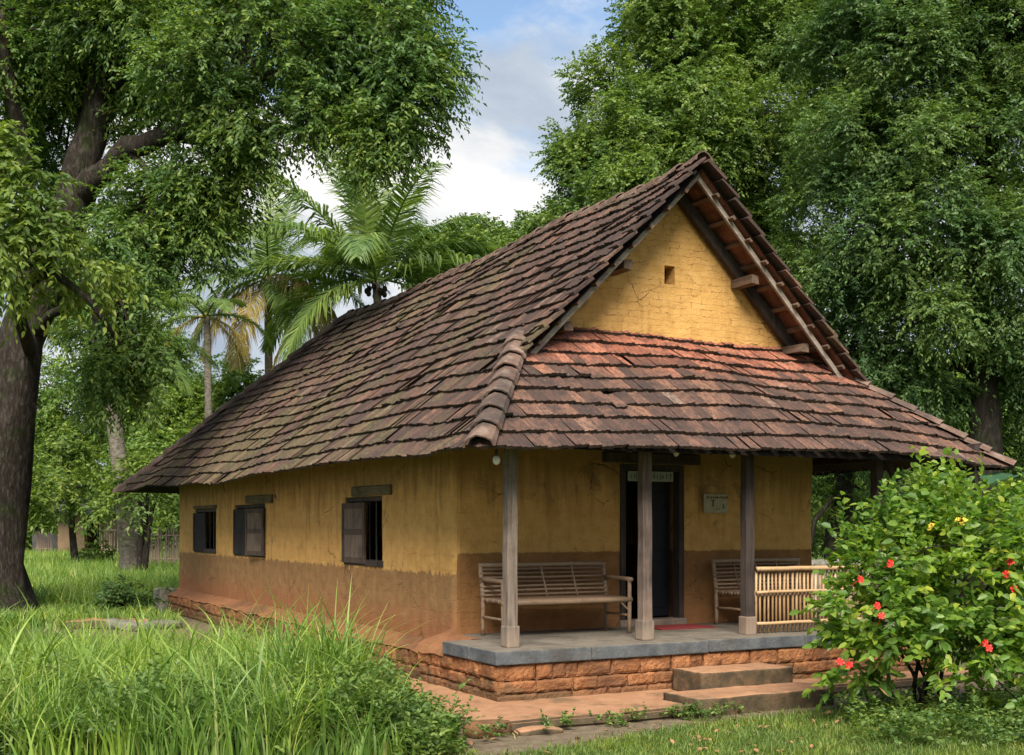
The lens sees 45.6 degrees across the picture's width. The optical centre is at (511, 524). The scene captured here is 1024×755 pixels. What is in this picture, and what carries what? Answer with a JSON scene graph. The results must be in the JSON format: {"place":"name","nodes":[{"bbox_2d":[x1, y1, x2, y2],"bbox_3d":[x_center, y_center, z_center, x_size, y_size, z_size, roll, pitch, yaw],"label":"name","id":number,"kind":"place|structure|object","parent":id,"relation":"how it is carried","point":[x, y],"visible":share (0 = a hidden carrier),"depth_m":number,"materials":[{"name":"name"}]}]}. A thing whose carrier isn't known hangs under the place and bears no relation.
{"place":"outdoors","nodes":[
{"label":"outdoors","id":0,"kind":"place"},
{"bbox_2d":[0,546,183,627],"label":"meadow grass","id":1,"kind":"structure","parent":0,"point":[73,583],"depth_m":27.48,"materials":[{"name":"green plant"}]},
{"bbox_2d":[0,577,454,754],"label":"tall grass","id":2,"kind":"structure","parent":0,"point":[210,655],"depth_m":9.47,"materials":[{"name":"green plant"}]},
{"bbox_2d":[0,0,1023,478],"label":"sky","id":3,"kind":"structure","parent":0,"point":[519,40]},
{"bbox_2d":[1,549,1023,754],"bbox_3d":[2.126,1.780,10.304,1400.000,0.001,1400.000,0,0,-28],"label":"ground","id":4,"kind":"structure","parent":0,"point":[488,745],"depth_m":10.35,"materials":[{"name":"green plant"}]},
{"bbox_2d":[36,527,51,552],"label":"picket fence","id":5,"kind":"object","parent":4,"relation":"on","point":[39,542],"visible":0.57,"depth_m":63.98,"materials":[{"name":"grey wood"}]},
{"bbox_2d":[27,419,114,561],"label":"young tree","id":6,"kind":"object","parent":4,"relation":"on","point":[75,460],"visible":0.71,"depth_m":45.22,"materials":[{"name":"green plant"}]},
{"bbox_2d":[32,498,118,552],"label":"distant hut","id":7,"kind":"object","parent":4,"relation":"on","point":[61,540],"visible":0.17,"depth_m":66.00,"materials":[{"name":"paint"}]},
{"bbox_2d":[94,524,98,543],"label":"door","id":8,"kind":"structure","parent":7,"relation":"in","point":[95,537],"depth_m":67.55,"materials":[{"name":"black wood"}]},
{"bbox_2d":[63,537,117,562],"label":"leafy shrub","id":9,"kind":"object","parent":4,"relation":"on","point":[88,553],"visible":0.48,"depth_m":48.07,"materials":[{"name":"green plant"}]},
{"bbox_2d":[62,617,151,628],"bbox_3d":[-6.969,1.731,20.996,1.522,0.284,0.466,0,0,1],"label":"edging stone","id":10,"kind":"object","parent":4,"relation":"on","point":[92,623],"visible":0.27,"depth_m":20.80,"materials":[{"name":"grey stone"}]},
{"bbox_2d":[99,524,118,554],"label":"picket fence","id":11,"kind":"object","parent":4,"relation":"on","point":[109,539],"visible":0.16,"depth_m":57.36,"materials":[{"name":"grey wood"}]},
{"bbox_2d":[33,222,202,538],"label":"leafy tree","id":12,"kind":"object","parent":4,"relation":"on","point":[49,407],"visible":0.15,"depth_m":57.97,"materials":[{"name":"green plant"}]},
{"bbox_2d":[74,449,179,571],"bbox_3d":[-11.291,-0.275,36.916,3.876,4.134,2.539,0,0,10],"label":"tree","id":13,"kind":"object","parent":4,"relation":"on","point":[145,529],"visible":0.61,"depth_m":36.73,"materials":[{"name":"green plant"}]},
{"bbox_2d":[87,573,171,612],"bbox_3d":[-7.287,1.564,23.085,1.670,1.338,1.372,0,0,-28],"label":"round shrub","id":14,"kind":"object","parent":4,"relation":"on","point":[121,599],"visible":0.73,"depth_m":22.81,"materials":[{"name":"green plant"}]},
{"bbox_2d":[44,274,219,571],"bbox_3d":[-12.876,-3.381,37.943,7.074,10.399,6.577,0,0,0],"label":"coconut palm","id":15,"kind":"object","parent":4,"relation":"on","point":[127,546],"visible":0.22,"depth_m":37.79,"materials":[{"name":"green plant"}]},
{"bbox_2d":[105,618,182,631],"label":"flat slab","id":16,"kind":"structure","parent":4,"relation":"on","point":[132,623],"depth_m":20.67,"materials":[{"name":"grey stone"}]},
{"bbox_2d":[136,525,178,566],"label":"picket fence","id":17,"kind":"object","parent":4,"relation":"on","point":[157,548],"visible":0.3,"depth_m":43.98,"materials":[{"name":"grey wood"}]},
{"bbox_2d":[105,351,264,520],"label":"bushy tree","id":18,"kind":"object","parent":4,"relation":"on","point":[191,411],"visible":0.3,"depth_m":50.71,"materials":[{"name":"green plant"}]},
{"bbox_2d":[150,293,272,417],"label":"coconut palm","id":19,"kind":"object","parent":4,"relation":"on","point":[214,304],"visible":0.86,"depth_m":43.89,"materials":[{"name":"green plant"}]},
{"bbox_2d":[0,0,490,613],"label":"shade tree","id":20,"kind":"object","parent":4,"relation":"on","point":[370,86],"visible":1,"depth_m":20.63,"materials":[{"name":"green plant"}]},
{"bbox_2d":[154,160,389,372],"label":"coconut palm","id":21,"kind":"object","parent":4,"relation":"on","point":[265,285],"visible":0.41,"depth_m":46.91,"materials":[{"name":"green plant"}]},
{"bbox_2d":[204,135,497,370],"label":"coconut palm","id":22,"kind":"object","parent":4,"relation":"on","point":[372,243],"visible":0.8,"depth_m":43.23,"materials":[{"name":"green plant"}]},
{"bbox_2d":[396,209,540,289],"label":"round tree","id":23,"kind":"object","parent":4,"relation":"on","point":[501,236],"visible":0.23,"depth_m":46.99,"materials":[{"name":"green plant"}]},
{"bbox_2d":[463,719,511,738],"bbox_3d":[-0.211,1.732,10.296,0.232,0.166,0.418,0,0,45],"label":"loose stone","id":24,"kind":"object","parent":4,"relation":"on","point":[474,728],"visible":0.73,"depth_m":10.20,"materials":[{"name":"brown stone"}]},
{"bbox_2d":[0,628,1023,754],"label":"weeds","id":25,"kind":"object","parent":4,"relation":"on","point":[424,732],"visible":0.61,"depth_m":9.79,"materials":[{"name":"green plant"}]},
{"bbox_2d":[25,335,1023,553],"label":"forest","id":26,"kind":"object","parent":4,"relation":"on","point":[161,524],"visible":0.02,"depth_m":74.82,"materials":[{"name":"green plant"}]},
{"bbox_2d":[514,725,562,735],"bbox_3d":[0.229,1.766,10.408,0.432,0.094,0.171,0,0,-22],"label":"loose stone","id":27,"kind":"object","parent":4,"relation":"on","point":[530,730],"visible":0.81,"depth_m":10.34,"materials":[{"name":"brown stone"}]},
{"bbox_2d":[468,708,870,754],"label":"fallen leaves","id":28,"kind":"object","parent":4,"relation":"on","point":[671,740],"visible":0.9,"depth_m":10.01,"materials":[{"name":"brown plant"}]},
{"bbox_2d":[516,0,891,308],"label":"spreading tree","id":29,"kind":"object","parent":4,"relation":"on","point":[703,80],"visible":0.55,"depth_m":31.59,"materials":[{"name":"green plant"}]},
{"bbox_2d":[663,682,833,716],"bbox_3d":[2.324,1.706,11.906,1.662,0.204,0.596,0,0,-28],"label":"stone step","id":30,"kind":"object","parent":4,"relation":"on","point":[770,697],"visible":0.73,"depth_m":11.69,"materials":[{"name":"brown stone"}]},
{"bbox_2d":[812,469,904,558],"bbox_3d":[8.760,-0.851,31.286,3.260,5.262,3.284,0,0,-6],"label":"dark tree","id":31,"kind":"object","parent":4,"relation":"on","point":[845,480],"visible":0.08,"depth_m":30.81,"materials":[{"name":"green plant"}]},
{"bbox_2d":[812,557,908,614],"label":"garden wall","id":32,"kind":"structure","parent":4,"relation":"on","point":[820,562],"depth_m":23.19,"materials":[{"name":"grey stone"}]},
{"bbox_2d":[810,469,920,564],"bbox_3d":[10.036,-0.321,36.442,4.844,4.203,3.505,0,0,-3],"label":"garden bush","id":33,"kind":"object","parent":4,"relation":"on","point":[817,536],"visible":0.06,"depth_m":36.09,"materials":[{"name":"green plant"}]},
{"bbox_2d":[754,0,1023,606],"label":"broad tree","id":34,"kind":"object","parent":4,"relation":"on","point":[965,58],"visible":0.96,"depth_m":25.93,"materials":[{"name":"green plant"}]},
{"bbox_2d":[788,446,1023,723],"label":"flowering bush","id":35,"kind":"object","parent":4,"relation":"on","point":[976,546],"visible":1,"depth_m":10.80,"materials":[{"name":"green plant"}]},
{"bbox_2d":[113,150,1016,701],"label":"mud house","id":36,"kind":"structure","parent":0,"point":[573,368],"depth_m":14.39,"materials":[{"name":"ceramic"}]},
{"bbox_2d":[193,508,215,553],"bbox_3d":[-5.786,0.111,23.143,0.185,0.837,1.660,0,0,-28],"label":"window","id":37,"kind":"structure","parent":36,"relation":"in","point":[199,518],"depth_m":23.28,"materials":[{"name":"grey wood"}]},
{"bbox_2d":[233,504,265,557],"bbox_3d":[-4.403,0.092,20.468,0.254,0.877,1.881,0,0,-28],"label":"window","id":38,"kind":"structure","parent":36,"relation":"in","point":[248,524],"depth_m":20.14,"materials":[{"name":"grey wood"}]},
{"bbox_2d":[341,496,382,566],"bbox_3d":[-1.894,0.082,15.823,0.185,0.897,1.380,0,0,-28],"label":"window","id":39,"kind":"structure","parent":36,"relation":"in","point":[353,514],"depth_m":15.93,"materials":[{"name":"grey wood"}]},
{"bbox_2d":[493,448,499,464],"bbox_3d":[-0.148,-0.767,11.643,0.074,0.386,0.070,0,0,-28],"label":"light bulb","id":40,"kind":"object","parent":36,"relation":"hanging from","point":[496,459],"visible":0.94,"depth_m":11.62,"materials":[{"name":"white glass"}]},
{"bbox_2d":[478,561,633,634],"bbox_3d":[0.484,0.807,13.412,1.626,0.793,0.679,0,0,-28],"label":"bamboo bench","id":41,"kind":"object","parent":36,"relation":"on","point":[605,598],"visible":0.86,"depth_m":13.52,"materials":[{"name":"wood"}]},
{"bbox_2d":[627,471,672,481],"bbox_3d":[1.655,-0.580,14.545,0.650,0.120,0.026,0,0,-28],"label":"name board","id":42,"kind":"object","parent":36,"relation":"attached to","point":[656,476],"visible":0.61,"depth_m":14.57,"materials":[{"name":"paint"}]},
{"bbox_2d":[618,464,686,626],"bbox_3d":[1.640,0.246,14.664,0.962,1.933,0.277,0,0,-28],"label":"door","id":43,"kind":"structure","parent":36,"relation":"in","point":[660,490],"depth_m":14.81,"materials":[{"name":"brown wood"}]},
{"bbox_2d":[654,624,715,629],"bbox_3d":[1.941,1.194,14.294,0.780,0.019,0.461,0,0,-28],"label":"door mat","id":44,"kind":"object","parent":36,"relation":"on","point":[675,626],"depth_m":14.24,"materials":[{"name":"red fabric"}]},
{"bbox_2d":[703,494,727,512],"bbox_3d":[2.511,-0.265,15.002,0.370,0.230,0.018,0,0,-28],"label":"wall plaque","id":45,"kind":"object","parent":36,"relation":"attached to","point":[715,503],"depth_m":14.99,"materials":[{"name":"paint"}]},
{"bbox_2d":[711,558,825,623],"bbox_3d":[3.180,0.807,14.907,1.412,0.792,0.646,0,0,-28],"label":"bamboo bench","id":46,"kind":"object","parent":36,"relation":"on","point":[736,561],"visible":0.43,"depth_m":14.91,"materials":[{"name":"brown wood"}]},
{"bbox_2d":[755,564,869,632],"bbox_3d":[3.430,0.822,13.774,1.700,0.733,0.078,0,0,-28],"label":"bamboo railing","id":47,"kind":"object","parent":36,"relation":"on","point":[792,591],"visible":0.55,"depth_m":13.61,"materials":[{"name":"beige wood"}]},
{"bbox_2d":[241,636,983,732],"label":"pavement","id":48,"kind":"structure","parent":0,"point":[520,713],"depth_m":11.35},
{"bbox_2d":[393,688,1023,754],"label":"lawn","id":49,"kind":"structure","parent":0,"point":[604,745],"depth_m":9.89,"materials":[{"name":"green plant"}]},
{"bbox_2d":[672,662,792,690],"bbox_3d":[2.258,1.572,12.458,1.162,0.246,0.536,0,0,-28],"label":"stone step","id":50,"kind":"object","parent":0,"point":[717,676],"visible":0.81,"depth_m":12.25,"materials":[{"name":"brown stone"}]},
{"bbox_2d":[810,477,864,551],"bbox_3d":[8.063,0.292,30.693,2.493,3.001,1.464,0,0,-44],"label":"leaning tree","id":51,"kind":"object","parent":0,"point":[823,509],"visible":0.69,"depth_m":30.45,"materials":[{"name":"green plant"}]},
{"bbox_2d":[980,467,1023,674],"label":"tree","id":52,"kind":"object","parent":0,"point":[999,476],"visible":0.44,"depth_m":14.27,"materials":[{"name":"green plant"}]}
]}

